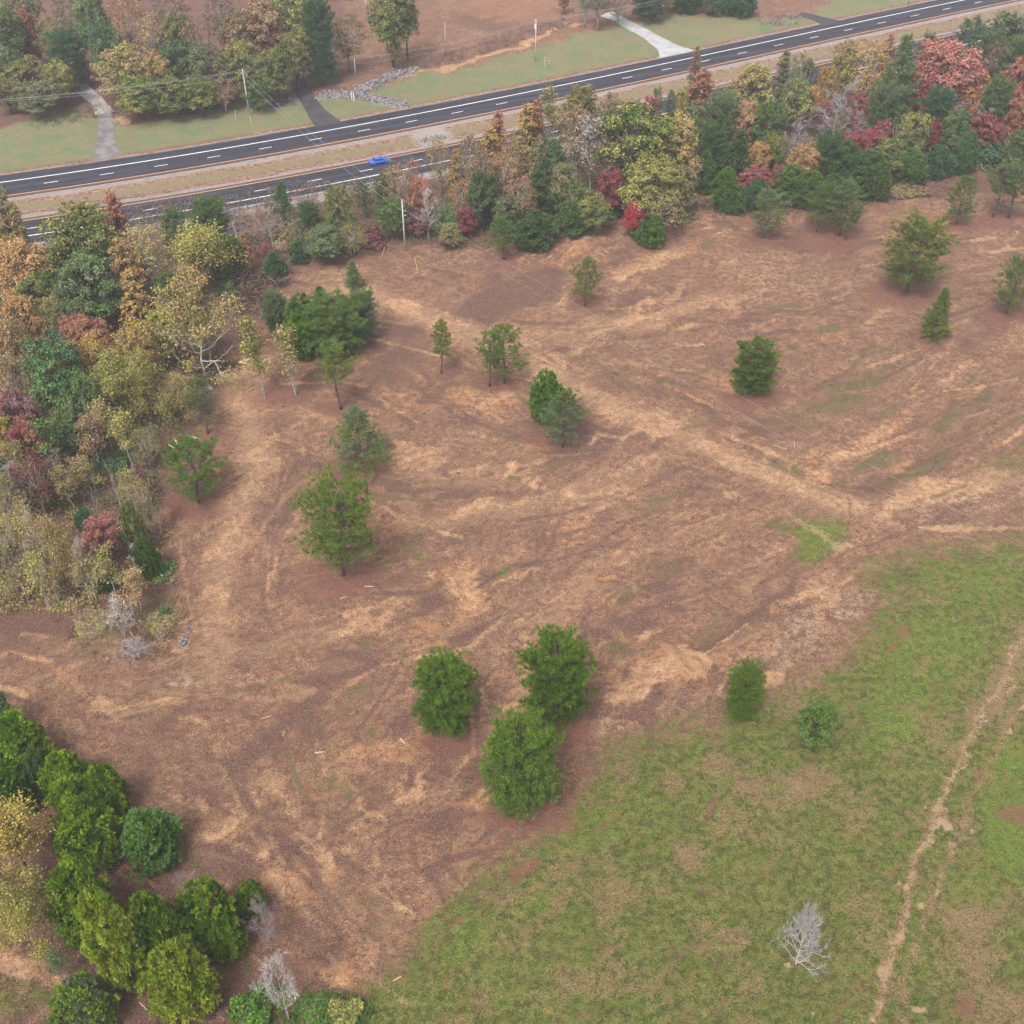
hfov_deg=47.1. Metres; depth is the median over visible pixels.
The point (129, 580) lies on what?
broadleaf tree
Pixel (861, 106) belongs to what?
broadleaf tree
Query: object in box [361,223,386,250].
shrub
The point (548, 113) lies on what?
broadleaf tree
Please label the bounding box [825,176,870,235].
pine tree
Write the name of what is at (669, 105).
pine tree
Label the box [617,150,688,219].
broadleaf tree
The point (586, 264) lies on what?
pine tree
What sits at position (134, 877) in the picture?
shrub
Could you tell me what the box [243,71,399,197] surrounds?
overhead wire
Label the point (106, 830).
cedar tree
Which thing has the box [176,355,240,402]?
brush pile
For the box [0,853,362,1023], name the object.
underbrush
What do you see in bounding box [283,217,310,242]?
broadleaf tree
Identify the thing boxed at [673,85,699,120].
broadleaf tree
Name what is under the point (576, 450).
dirt weeds
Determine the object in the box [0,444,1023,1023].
pasture grass
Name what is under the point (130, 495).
rock heap
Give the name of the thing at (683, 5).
cedar tree
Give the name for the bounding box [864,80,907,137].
pine tree
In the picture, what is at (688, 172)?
broadleaf tree
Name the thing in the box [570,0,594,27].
broadleaf tree
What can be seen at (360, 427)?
pine tree
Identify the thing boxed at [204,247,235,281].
broadleaf tree
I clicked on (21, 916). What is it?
broadleaf tree
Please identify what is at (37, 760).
cedar tree
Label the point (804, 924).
bare tree
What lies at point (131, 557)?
bare tree
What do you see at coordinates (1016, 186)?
pine tree
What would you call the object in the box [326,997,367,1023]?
shrub
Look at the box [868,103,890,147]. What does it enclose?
pine tree
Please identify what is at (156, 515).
bare tree
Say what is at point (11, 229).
columnar tree
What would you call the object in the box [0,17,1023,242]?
road
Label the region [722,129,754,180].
cedar tree
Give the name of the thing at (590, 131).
broadleaf tree
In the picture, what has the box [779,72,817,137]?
broadleaf tree
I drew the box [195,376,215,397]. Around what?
rock heap
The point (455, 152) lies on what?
columnar tree
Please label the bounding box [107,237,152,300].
columnar tree
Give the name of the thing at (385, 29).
broadleaf tree
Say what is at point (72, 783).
cedar tree
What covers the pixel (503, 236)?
pine tree
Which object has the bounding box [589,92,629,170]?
broadleaf tree
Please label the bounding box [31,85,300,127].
underbrush
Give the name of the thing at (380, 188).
pine tree
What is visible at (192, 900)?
cedar tree
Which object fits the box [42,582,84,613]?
shrub
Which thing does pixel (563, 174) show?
broadleaf tree
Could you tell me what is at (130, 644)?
bare shrub
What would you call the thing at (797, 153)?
broadleaf tree
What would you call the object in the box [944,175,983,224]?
pine tree
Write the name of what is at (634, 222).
broadleaf tree
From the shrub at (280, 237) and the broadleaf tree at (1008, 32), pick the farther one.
the broadleaf tree at (1008, 32)
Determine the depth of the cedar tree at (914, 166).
259.11 m
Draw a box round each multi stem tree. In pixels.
[235,314,272,398]
[266,322,302,395]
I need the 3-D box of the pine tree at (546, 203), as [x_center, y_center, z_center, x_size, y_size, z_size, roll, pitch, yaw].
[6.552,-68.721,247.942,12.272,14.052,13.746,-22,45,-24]
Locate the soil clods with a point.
(524, 530)
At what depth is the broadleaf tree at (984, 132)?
269.78 m
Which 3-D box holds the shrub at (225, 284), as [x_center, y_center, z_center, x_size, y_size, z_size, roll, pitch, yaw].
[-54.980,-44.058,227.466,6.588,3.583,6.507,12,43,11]
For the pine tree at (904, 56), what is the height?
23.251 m
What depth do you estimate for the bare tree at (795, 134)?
261.42 m
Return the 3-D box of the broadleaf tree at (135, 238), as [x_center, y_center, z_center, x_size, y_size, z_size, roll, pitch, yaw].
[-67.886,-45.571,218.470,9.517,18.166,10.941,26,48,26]
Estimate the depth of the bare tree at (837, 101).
271.73 m
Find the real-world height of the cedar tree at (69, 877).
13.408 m
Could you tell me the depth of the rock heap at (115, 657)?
159.66 m
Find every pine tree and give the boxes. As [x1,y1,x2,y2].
[41,25,90,89]
[154,206,197,249]
[161,429,228,503]
[180,374,214,433]
[186,193,233,248]
[218,233,247,275]
[257,286,287,332]
[268,180,298,230]
[289,460,379,576]
[293,200,323,244]
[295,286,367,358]
[298,0,339,85]
[313,338,358,409]
[329,404,396,480]
[343,259,365,290]
[346,285,378,341]
[350,178,375,217]
[372,170,403,214]
[409,644,481,738]
[430,317,451,373]
[473,327,503,386]
[478,321,530,383]
[478,702,567,823]
[488,215,520,259]
[512,623,598,732]
[519,155,562,220]
[538,386,588,447]
[568,256,603,305]
[631,0,670,21]
[651,85,666,109]
[664,89,676,116]
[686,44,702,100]
[696,119,726,176]
[702,86,741,152]
[724,655,767,722]
[728,331,781,395]
[752,186,792,238]
[796,58,817,95]
[804,181,842,232]
[806,126,846,180]
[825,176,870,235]
[862,32,923,128]
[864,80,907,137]
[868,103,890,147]
[877,208,963,292]
[913,27,935,68]
[914,82,958,144]
[920,286,955,345]
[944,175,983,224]
[948,14,994,90]
[962,30,1009,75]
[975,73,1017,132]
[985,160,1023,217]
[988,252,1023,314]
[994,33,1023,105]
[995,158,1023,218]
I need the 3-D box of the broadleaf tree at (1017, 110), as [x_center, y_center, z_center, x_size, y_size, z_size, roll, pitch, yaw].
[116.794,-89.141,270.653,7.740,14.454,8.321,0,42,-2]
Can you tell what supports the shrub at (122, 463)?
on the ground at (660, 714)
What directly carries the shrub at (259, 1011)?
on the ground at (660, 714)
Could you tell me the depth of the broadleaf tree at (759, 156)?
257.83 m
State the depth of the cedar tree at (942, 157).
262.03 m
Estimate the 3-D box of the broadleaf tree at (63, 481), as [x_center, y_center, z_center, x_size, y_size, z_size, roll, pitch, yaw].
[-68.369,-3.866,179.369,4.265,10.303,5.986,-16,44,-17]
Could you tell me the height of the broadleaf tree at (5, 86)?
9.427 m
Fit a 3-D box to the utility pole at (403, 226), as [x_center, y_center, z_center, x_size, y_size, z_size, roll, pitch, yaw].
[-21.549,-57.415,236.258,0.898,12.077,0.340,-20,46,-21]
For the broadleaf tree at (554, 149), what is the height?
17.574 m
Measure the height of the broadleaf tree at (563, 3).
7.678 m
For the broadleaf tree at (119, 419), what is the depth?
183.61 m
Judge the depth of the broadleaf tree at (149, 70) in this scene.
286.52 m
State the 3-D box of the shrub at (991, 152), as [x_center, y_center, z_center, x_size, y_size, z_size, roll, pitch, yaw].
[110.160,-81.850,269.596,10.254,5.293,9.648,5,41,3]
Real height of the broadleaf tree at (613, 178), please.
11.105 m
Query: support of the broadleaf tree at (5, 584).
on the ground at (660, 714)
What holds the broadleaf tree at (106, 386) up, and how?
on the ground at (660, 714)
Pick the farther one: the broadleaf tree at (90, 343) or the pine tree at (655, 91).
the pine tree at (655, 91)
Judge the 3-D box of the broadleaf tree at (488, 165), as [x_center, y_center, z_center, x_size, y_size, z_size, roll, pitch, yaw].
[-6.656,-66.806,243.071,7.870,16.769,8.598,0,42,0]
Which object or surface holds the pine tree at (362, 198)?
on the ground at (660, 714)
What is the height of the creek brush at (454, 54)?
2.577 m
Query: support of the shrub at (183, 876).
on the ground at (660, 714)
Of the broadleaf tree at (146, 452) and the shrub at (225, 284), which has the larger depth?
the shrub at (225, 284)
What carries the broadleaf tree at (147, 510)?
on the ground at (660, 714)
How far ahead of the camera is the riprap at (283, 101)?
296.44 m
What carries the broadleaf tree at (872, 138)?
on the ground at (660, 714)
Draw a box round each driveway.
[73,76,113,114]
[93,113,120,159]
[285,72,341,127]
[601,12,694,57]
[800,12,838,25]
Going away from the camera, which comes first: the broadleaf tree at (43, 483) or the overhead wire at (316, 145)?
the broadleaf tree at (43, 483)
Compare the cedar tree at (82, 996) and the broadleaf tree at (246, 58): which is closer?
the cedar tree at (82, 996)
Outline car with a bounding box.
[368,156,389,165]
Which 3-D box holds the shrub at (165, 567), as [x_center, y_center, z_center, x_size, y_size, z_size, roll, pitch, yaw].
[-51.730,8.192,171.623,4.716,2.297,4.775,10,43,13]
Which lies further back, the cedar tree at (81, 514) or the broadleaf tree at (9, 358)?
the broadleaf tree at (9, 358)
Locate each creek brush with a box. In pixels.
[416,16,573,69]
[751,11,803,26]
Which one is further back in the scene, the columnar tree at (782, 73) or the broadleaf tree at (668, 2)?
the broadleaf tree at (668, 2)
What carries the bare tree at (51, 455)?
on the ground at (660, 714)
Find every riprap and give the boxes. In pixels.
[272,95,295,106]
[313,63,419,102]
[355,91,410,107]
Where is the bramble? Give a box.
[227,983,381,1023]
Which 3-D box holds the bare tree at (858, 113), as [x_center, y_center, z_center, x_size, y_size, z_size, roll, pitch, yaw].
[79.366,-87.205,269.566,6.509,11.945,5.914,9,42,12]
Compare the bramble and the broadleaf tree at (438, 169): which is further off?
the broadleaf tree at (438, 169)
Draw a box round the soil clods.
[0,176,1023,1023]
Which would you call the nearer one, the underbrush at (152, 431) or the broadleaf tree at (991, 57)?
the underbrush at (152, 431)
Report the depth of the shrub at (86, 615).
164.25 m
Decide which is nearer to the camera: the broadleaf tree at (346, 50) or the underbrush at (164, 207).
the underbrush at (164, 207)
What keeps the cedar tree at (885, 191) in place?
on the ground at (660, 714)
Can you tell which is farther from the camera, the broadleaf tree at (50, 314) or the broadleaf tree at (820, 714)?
the broadleaf tree at (50, 314)
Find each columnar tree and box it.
[0,185,31,270]
[100,189,137,253]
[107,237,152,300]
[118,269,153,335]
[238,232,254,273]
[443,148,467,204]
[477,127,505,179]
[487,109,508,186]
[510,103,540,179]
[529,98,545,158]
[770,49,791,115]
[871,34,897,92]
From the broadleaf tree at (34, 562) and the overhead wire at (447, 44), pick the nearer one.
the broadleaf tree at (34, 562)
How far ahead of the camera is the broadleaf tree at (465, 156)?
244.29 m
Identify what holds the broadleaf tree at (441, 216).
on the ground at (660, 714)
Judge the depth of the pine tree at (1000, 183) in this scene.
245.71 m
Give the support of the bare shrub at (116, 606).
on the ground at (660, 714)
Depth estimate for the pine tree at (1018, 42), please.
284.62 m
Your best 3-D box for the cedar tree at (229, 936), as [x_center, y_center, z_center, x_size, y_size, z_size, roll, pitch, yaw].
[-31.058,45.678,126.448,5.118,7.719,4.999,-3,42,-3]
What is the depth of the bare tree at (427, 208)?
238.57 m
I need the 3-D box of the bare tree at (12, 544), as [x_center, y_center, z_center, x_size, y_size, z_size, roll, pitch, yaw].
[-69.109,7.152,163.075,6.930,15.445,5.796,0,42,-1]
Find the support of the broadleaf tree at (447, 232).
on the ground at (660, 714)
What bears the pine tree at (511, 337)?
on the ground at (660, 714)
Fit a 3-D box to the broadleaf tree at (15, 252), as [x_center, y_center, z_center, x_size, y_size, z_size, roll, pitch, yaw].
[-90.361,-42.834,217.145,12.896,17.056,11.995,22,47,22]
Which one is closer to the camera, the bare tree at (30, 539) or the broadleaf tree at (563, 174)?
the bare tree at (30, 539)
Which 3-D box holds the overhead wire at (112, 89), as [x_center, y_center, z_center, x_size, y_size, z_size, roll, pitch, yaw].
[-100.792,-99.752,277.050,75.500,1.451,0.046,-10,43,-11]
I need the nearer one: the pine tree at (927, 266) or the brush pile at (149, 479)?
the brush pile at (149, 479)
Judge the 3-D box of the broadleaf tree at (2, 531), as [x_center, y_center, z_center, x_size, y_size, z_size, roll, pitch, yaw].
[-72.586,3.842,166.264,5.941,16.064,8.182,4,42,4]
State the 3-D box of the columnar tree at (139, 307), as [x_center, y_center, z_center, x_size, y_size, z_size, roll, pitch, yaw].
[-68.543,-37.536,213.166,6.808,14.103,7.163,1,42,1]
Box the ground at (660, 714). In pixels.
[0,0,1023,1023]
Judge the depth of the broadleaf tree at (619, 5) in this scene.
330.62 m
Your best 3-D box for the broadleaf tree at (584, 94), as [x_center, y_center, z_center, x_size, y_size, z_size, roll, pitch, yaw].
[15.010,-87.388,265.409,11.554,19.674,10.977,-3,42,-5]
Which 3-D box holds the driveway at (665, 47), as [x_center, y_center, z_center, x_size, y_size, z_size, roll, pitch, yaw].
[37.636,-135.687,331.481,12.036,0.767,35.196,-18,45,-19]
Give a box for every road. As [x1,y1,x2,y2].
[0,0,1021,198]
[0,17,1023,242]
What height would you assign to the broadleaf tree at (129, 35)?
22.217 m
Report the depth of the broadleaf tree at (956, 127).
263.70 m
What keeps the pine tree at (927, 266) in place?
on the ground at (660, 714)
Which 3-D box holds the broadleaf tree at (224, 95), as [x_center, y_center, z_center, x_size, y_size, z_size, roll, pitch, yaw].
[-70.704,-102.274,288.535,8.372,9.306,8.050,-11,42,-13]
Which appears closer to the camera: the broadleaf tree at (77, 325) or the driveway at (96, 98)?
the broadleaf tree at (77, 325)
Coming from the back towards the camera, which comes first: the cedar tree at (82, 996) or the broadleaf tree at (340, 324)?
the broadleaf tree at (340, 324)
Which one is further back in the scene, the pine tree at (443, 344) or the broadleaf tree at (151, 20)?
the broadleaf tree at (151, 20)
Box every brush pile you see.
[132,462,166,509]
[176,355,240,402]
[210,262,298,315]
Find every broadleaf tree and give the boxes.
[0,0,48,48]
[0,5,30,63]
[0,43,27,105]
[0,53,52,97]
[0,75,20,114]
[0,234,58,306]
[0,290,47,356]
[0,311,31,395]
[0,345,32,412]
[0,388,45,445]
[0,414,14,458]
[0,438,39,501]
[0,468,31,518]
[0,497,51,583]
[0,508,14,580]
[0,537,31,597]
[0,552,18,602]
[0,690,13,724]
[0,785,66,892]
[0,866,21,931]
[0,869,59,964]
[2,414,59,473]
[5,447,61,516]
[7,6,44,73]
[7,265,62,317]
[12,78,62,117]
[15,859,63,936]
[18,327,88,415]
[18,546,65,607]
[22,413,68,470]
[25,508,86,599]
[26,467,56,505]
[29,295,65,344]
[33,12,73,58]
[36,57,78,105]
[36,197,131,294]
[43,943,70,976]
[47,246,127,329]
[48,399,97,456]
[48,461,77,510]
[50,0,82,41]
[53,367,104,422]
[54,296,94,332]
[54,311,115,361]
[56,330,112,398]
[60,452,106,492]
[62,540,100,600]
[69,0,112,51]
[71,411,110,468]
[79,511,121,556]
[81,540,127,606]
[84,395,131,448]
[85,19,129,93]
[85,344,153,425]
[89,39,159,96]
[101,0,157,55]
[104,410,140,470]
[105,351,155,416]
[107,317,158,383]
[113,74,169,119]
[113,345,177,426]
[113,564,145,610]
[115,465,143,511]
[120,221,177,307]
[125,49,172,93]
[125,424,163,468]
[132,477,161,533]
[134,9,181,66]
[135,258,245,387]
[141,305,180,360]
[146,73,192,118]
[148,0,198,43]
[150,270,188,328]
[151,10,197,66]
[151,367,201,424]
[157,36,202,98]
[164,216,246,297]
[176,72,219,116]
[178,18,217,68]
[185,39,235,107]
[198,0,242,45]
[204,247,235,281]
[209,78,240,113]
[215,8,256,83]
[217,39,265,101]
[235,0,291,70]
[237,77,278,110]
[248,48,293,102]
[253,240,280,263]
[266,25,313,89]
[267,0,320,52]
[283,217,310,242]
[299,222,342,264]
[321,185,358,232]
[328,11,371,71]
[336,221,372,255]
[362,0,413,67]
[373,194,410,237]
[381,159,417,217]
[385,31,402,68]
[388,0,419,60]
[401,211,431,238]
[404,173,433,212]
[406,156,424,185]
[423,137,452,196]
[434,202,460,229]
[438,222,464,248]
[448,178,468,211]
[449,132,493,211]
[456,206,478,235]
[462,150,497,224]
[465,168,500,231]
[490,151,518,197]
[492,193,527,239]
[497,127,527,185]
[501,173,538,217]
[522,138,552,202]
[524,81,569,140]
[529,134,566,191]
[541,161,581,204]
[549,99,591,173]
[554,82,600,164]
[558,0,569,14]
[560,181,600,218]
[561,110,613,187]
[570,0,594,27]
[576,192,617,232]
[581,0,612,30]
[587,98,679,181]
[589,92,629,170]
[594,167,629,209]
[595,135,630,196]
[603,0,633,25]
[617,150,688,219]
[622,199,646,237]
[637,95,663,126]
[637,182,688,226]
[648,110,703,176]
[663,0,675,12]
[664,163,700,213]
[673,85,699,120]
[679,101,710,150]
[684,68,718,118]
[723,61,775,116]
[727,98,763,142]
[737,140,771,170]
[737,163,774,189]
[745,95,790,145]
[762,132,787,172]
[770,163,785,184]
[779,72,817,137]
[784,50,816,113]
[785,141,822,177]
[796,698,844,751]
[797,84,822,132]
[811,64,841,108]
[813,95,835,133]
[829,36,859,108]
[842,36,892,98]
[843,90,869,130]
[843,127,884,150]
[873,118,892,138]
[874,135,906,171]
[896,110,935,148]
[903,37,989,97]
[906,76,937,113]
[925,119,945,147]
[936,106,972,150]
[954,80,984,114]
[960,60,991,95]
[968,73,992,107]
[969,112,1005,145]
[983,39,1009,83]
[984,10,1023,71]
[997,129,1023,174]
[1000,56,1023,114]
[1001,94,1023,146]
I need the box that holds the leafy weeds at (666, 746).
[300,362,851,832]
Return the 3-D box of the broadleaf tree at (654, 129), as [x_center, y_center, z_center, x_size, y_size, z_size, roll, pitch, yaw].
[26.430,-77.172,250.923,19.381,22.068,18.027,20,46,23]
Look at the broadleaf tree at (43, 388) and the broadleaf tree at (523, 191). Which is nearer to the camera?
the broadleaf tree at (43, 388)
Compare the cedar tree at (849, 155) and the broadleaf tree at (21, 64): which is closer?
the cedar tree at (849, 155)
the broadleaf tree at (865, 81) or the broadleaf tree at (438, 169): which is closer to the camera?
the broadleaf tree at (438, 169)
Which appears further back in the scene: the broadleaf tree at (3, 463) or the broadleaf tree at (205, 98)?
the broadleaf tree at (205, 98)
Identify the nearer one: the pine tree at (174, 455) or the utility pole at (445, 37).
the pine tree at (174, 455)
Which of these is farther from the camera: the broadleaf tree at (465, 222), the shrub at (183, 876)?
the broadleaf tree at (465, 222)
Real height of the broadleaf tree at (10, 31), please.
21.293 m
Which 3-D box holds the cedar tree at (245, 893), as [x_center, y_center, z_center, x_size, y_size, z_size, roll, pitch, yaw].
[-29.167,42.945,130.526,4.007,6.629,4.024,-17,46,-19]
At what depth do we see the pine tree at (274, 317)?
213.15 m
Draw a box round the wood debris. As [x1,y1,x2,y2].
[0,178,1023,1022]
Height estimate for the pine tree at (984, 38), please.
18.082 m
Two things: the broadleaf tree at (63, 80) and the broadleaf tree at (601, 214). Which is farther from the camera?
the broadleaf tree at (63, 80)
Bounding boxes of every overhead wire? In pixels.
[0,70,240,99]
[2,72,236,99]
[10,77,239,100]
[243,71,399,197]
[244,77,400,209]
[356,20,534,57]
[360,26,535,63]
[362,21,536,57]
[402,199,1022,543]
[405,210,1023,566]
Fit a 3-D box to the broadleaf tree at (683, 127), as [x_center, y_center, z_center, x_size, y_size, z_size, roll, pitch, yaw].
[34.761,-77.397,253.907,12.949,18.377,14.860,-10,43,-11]
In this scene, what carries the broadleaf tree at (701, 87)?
on the ground at (660, 714)
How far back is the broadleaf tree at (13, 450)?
177.86 m
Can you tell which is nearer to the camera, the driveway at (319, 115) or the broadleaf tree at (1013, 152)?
the broadleaf tree at (1013, 152)
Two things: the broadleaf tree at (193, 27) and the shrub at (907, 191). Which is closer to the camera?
the shrub at (907, 191)
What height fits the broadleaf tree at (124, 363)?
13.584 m
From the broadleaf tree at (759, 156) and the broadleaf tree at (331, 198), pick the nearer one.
the broadleaf tree at (331, 198)
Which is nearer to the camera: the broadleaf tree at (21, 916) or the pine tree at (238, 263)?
the broadleaf tree at (21, 916)
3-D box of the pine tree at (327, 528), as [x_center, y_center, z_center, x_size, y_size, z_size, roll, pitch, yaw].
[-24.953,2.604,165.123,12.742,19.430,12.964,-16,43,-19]
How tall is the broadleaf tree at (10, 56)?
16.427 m
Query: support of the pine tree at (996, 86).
on the ground at (660, 714)
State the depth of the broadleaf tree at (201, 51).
285.53 m
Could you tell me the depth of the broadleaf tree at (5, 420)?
181.57 m
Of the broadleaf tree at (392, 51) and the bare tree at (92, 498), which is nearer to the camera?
the bare tree at (92, 498)
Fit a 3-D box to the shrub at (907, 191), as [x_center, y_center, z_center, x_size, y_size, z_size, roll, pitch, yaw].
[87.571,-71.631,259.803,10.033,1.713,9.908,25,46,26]
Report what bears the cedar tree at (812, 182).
on the ground at (660, 714)
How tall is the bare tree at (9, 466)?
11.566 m
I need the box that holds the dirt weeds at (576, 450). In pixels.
[2,176,1023,1010]
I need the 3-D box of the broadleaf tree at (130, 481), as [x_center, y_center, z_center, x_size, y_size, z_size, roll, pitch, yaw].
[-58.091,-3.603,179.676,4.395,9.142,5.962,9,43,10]
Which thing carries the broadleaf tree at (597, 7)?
on the ground at (660, 714)
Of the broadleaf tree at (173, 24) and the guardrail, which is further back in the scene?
the broadleaf tree at (173, 24)
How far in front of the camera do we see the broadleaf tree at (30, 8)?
303.62 m
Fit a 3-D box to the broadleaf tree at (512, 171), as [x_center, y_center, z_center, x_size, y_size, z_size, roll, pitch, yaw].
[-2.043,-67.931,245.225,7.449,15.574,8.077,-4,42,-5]
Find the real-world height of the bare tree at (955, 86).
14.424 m
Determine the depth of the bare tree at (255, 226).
238.58 m
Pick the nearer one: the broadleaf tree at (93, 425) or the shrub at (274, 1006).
the shrub at (274, 1006)
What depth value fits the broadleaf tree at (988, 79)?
285.83 m
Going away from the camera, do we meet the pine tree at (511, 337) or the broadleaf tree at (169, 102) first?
the pine tree at (511, 337)
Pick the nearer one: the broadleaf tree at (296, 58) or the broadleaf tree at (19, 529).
the broadleaf tree at (19, 529)
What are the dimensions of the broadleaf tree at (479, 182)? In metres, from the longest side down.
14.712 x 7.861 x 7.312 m
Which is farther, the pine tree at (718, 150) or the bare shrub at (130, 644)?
the pine tree at (718, 150)
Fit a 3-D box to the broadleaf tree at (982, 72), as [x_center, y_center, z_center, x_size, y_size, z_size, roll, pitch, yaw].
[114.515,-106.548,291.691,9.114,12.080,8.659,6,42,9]
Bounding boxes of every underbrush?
[0,271,232,513]
[0,499,179,616]
[0,582,200,666]
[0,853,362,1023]
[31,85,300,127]
[124,177,397,265]
[244,219,552,263]
[404,65,1016,227]
[447,264,570,322]
[606,164,1004,225]
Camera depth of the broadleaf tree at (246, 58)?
288.04 m
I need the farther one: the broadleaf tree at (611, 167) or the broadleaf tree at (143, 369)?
the broadleaf tree at (611, 167)
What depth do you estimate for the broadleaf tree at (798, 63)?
280.25 m
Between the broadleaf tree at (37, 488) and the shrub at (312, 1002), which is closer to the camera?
the shrub at (312, 1002)
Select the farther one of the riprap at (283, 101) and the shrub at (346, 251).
the riprap at (283, 101)
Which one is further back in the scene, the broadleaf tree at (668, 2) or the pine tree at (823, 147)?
the broadleaf tree at (668, 2)
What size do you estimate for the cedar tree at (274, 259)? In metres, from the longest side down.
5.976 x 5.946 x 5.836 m
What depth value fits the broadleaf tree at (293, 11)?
299.49 m
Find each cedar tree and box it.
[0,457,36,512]
[0,707,57,788]
[0,758,39,816]
[22,744,48,798]
[36,747,88,805]
[41,966,121,1023]
[42,857,118,948]
[46,771,103,843]
[46,800,124,874]
[54,790,110,855]
[73,507,96,532]
[75,883,148,991]
[78,761,132,818]
[87,552,118,593]
[115,806,184,877]
[118,503,150,556]
[123,889,190,975]
[132,536,162,581]
[136,933,222,1023]
[173,872,239,954]
[203,912,248,962]
[234,878,268,922]
[261,250,288,280]
[282,310,320,361]
[283,292,322,327]
[288,240,309,264]
[313,286,326,305]
[484,192,499,221]
[511,207,559,253]
[528,368,566,426]
[553,196,594,238]
[598,197,622,220]
[630,212,665,247]
[670,0,702,13]
[694,149,716,194]
[700,0,728,15]
[709,166,739,213]
[716,183,747,214]
[722,0,758,19]
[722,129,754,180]
[744,178,770,211]
[769,162,805,206]
[793,169,823,210]
[826,139,862,178]
[844,149,891,199]
[862,159,892,201]
[892,146,930,185]
[925,144,956,180]
[949,131,980,174]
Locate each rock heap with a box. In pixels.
[106,646,154,659]
[127,493,146,509]
[177,628,191,649]
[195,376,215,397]
[418,134,445,142]
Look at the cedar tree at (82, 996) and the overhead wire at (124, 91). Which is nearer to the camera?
the cedar tree at (82, 996)
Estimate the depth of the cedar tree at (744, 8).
338.12 m
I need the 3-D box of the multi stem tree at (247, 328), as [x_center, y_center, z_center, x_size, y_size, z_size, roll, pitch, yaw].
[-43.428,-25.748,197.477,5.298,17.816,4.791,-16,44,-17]
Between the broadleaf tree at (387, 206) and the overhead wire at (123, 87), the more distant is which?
the overhead wire at (123, 87)
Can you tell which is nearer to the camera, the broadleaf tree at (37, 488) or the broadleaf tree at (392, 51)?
the broadleaf tree at (37, 488)
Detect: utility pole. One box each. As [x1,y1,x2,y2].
[241,69,249,114]
[401,199,405,251]
[444,22,445,52]
[534,21,536,61]
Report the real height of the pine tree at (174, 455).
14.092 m
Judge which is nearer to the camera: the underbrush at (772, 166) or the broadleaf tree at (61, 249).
the broadleaf tree at (61, 249)
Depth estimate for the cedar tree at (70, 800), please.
132.00 m
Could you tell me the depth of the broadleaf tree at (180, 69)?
287.95 m
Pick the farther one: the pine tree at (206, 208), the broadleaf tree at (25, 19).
the broadleaf tree at (25, 19)
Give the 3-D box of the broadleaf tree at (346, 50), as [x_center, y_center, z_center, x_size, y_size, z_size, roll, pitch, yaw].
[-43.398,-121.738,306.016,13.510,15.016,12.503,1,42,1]
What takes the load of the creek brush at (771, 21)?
on the ground at (660, 714)
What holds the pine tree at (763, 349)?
on the ground at (660, 714)
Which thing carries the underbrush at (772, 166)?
on the ground at (660, 714)
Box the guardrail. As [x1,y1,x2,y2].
[230,174,412,211]
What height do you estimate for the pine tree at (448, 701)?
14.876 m
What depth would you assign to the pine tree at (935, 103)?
269.70 m
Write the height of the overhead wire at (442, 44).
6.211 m
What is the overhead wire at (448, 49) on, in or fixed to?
attached to the utility pole at (535, 39)
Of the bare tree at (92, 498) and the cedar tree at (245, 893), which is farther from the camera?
the bare tree at (92, 498)
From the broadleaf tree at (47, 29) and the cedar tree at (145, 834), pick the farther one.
the broadleaf tree at (47, 29)
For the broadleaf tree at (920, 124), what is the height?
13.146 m
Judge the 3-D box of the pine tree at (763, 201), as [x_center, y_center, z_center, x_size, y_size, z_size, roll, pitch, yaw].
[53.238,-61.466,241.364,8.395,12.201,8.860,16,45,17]
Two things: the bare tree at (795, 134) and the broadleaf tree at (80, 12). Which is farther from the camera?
the broadleaf tree at (80, 12)
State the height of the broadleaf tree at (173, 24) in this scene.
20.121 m
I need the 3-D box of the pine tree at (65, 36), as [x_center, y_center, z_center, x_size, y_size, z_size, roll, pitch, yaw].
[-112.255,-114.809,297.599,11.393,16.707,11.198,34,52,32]
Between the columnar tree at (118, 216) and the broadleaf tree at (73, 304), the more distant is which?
the columnar tree at (118, 216)
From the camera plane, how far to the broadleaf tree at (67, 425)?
184.99 m
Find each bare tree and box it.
[0,460,33,513]
[0,519,29,599]
[18,503,62,602]
[44,447,66,495]
[71,535,97,600]
[77,472,98,520]
[99,452,125,506]
[126,543,135,571]
[149,488,162,535]
[222,205,253,239]
[248,202,298,249]
[248,947,302,1019]
[416,187,437,238]
[769,901,832,982]
[781,115,812,159]
[810,82,858,141]
[846,110,866,138]
[891,113,911,157]
[935,75,972,110]
[969,92,1006,131]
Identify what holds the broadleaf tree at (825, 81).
on the ground at (660, 714)
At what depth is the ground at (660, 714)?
167.01 m
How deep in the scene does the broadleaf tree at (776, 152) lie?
260.92 m
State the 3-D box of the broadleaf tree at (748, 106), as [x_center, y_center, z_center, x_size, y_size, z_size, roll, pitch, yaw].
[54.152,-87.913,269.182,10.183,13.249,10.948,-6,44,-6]
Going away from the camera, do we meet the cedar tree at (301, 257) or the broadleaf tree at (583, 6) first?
the cedar tree at (301, 257)
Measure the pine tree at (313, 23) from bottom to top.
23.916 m
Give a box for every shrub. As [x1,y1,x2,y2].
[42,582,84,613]
[71,605,124,644]
[90,448,130,477]
[99,590,139,638]
[115,633,166,666]
[127,866,150,885]
[139,610,179,637]
[152,560,177,582]
[158,604,172,616]
[171,869,198,895]
[210,276,241,297]
[226,982,274,1023]
[241,892,284,951]
[264,980,296,1017]
[273,225,303,250]
[290,986,337,1023]
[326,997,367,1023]
[337,232,362,257]
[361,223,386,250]
[412,220,437,238]
[433,226,465,244]
[668,205,701,224]
[889,180,931,198]
[974,141,1005,171]
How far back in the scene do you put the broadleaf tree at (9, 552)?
162.79 m
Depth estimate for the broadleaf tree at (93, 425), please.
184.47 m
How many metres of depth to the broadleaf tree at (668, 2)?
339.83 m

